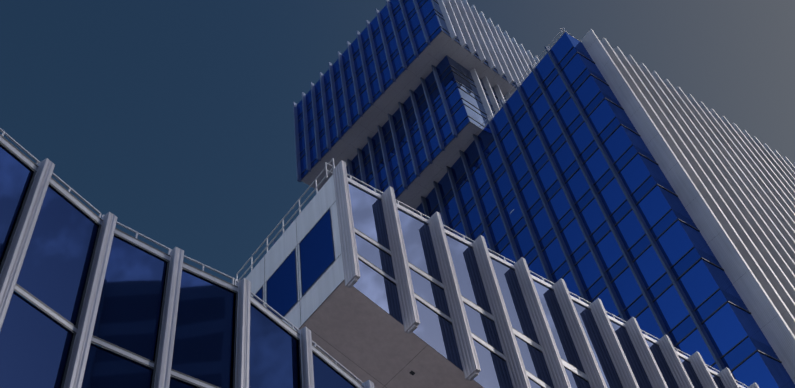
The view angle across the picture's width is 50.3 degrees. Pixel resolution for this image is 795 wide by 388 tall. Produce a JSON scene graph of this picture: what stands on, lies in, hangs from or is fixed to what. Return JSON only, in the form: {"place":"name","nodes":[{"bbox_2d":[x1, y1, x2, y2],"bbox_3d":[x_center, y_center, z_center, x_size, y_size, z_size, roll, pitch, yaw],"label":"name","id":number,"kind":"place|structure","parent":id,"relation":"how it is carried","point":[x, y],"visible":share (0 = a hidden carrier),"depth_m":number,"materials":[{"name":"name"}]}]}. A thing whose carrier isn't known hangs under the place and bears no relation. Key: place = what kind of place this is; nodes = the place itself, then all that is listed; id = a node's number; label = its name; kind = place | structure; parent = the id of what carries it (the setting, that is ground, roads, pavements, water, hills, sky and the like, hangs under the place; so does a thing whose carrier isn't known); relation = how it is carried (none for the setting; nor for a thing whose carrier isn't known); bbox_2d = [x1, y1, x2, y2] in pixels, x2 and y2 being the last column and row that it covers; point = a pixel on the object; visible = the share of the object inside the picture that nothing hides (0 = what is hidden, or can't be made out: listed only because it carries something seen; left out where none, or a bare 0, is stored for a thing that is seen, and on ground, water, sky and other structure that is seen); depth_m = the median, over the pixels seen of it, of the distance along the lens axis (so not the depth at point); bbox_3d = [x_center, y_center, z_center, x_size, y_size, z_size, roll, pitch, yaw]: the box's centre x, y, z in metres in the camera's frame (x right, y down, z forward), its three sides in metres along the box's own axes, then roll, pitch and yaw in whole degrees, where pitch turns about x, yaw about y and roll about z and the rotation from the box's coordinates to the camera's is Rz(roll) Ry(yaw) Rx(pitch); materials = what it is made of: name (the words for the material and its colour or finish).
{"place":"outdoors","nodes":[
{"label":"outdoors","id":0,"kind":"place"},
{"bbox_2d":[0,128,374,387],"bbox_3d":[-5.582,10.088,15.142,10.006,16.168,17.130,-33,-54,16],"label":"glass building","id":1,"kind":"structure","parent":0,"point":[82,277],"depth_m":16.07,"materials":[{"name":"blue glass"}]},
{"bbox_2d":[0,0,794,346],"label":"sky","id":2,"kind":"structure","parent":0,"point":[173,119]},
{"label":"ground","id":3,"kind":"structure","parent":0,"visible":0},
{"bbox_2d":[236,158,758,387],"bbox_3d":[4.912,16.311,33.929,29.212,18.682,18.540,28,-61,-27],"label":"block","id":4,"kind":"structure","parent":3,"relation":"on","point":[362,283],"depth_m":29.27,"materials":[{"name":"blue glass"}]},
{"bbox_2d":[273,0,794,387],"bbox_3d":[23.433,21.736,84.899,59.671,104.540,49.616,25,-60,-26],"label":"tower","id":5,"kind":"structure","parent":3,"relation":"on","point":[590,167],"depth_m":74.95,"materials":[{"name":"blue glass"}]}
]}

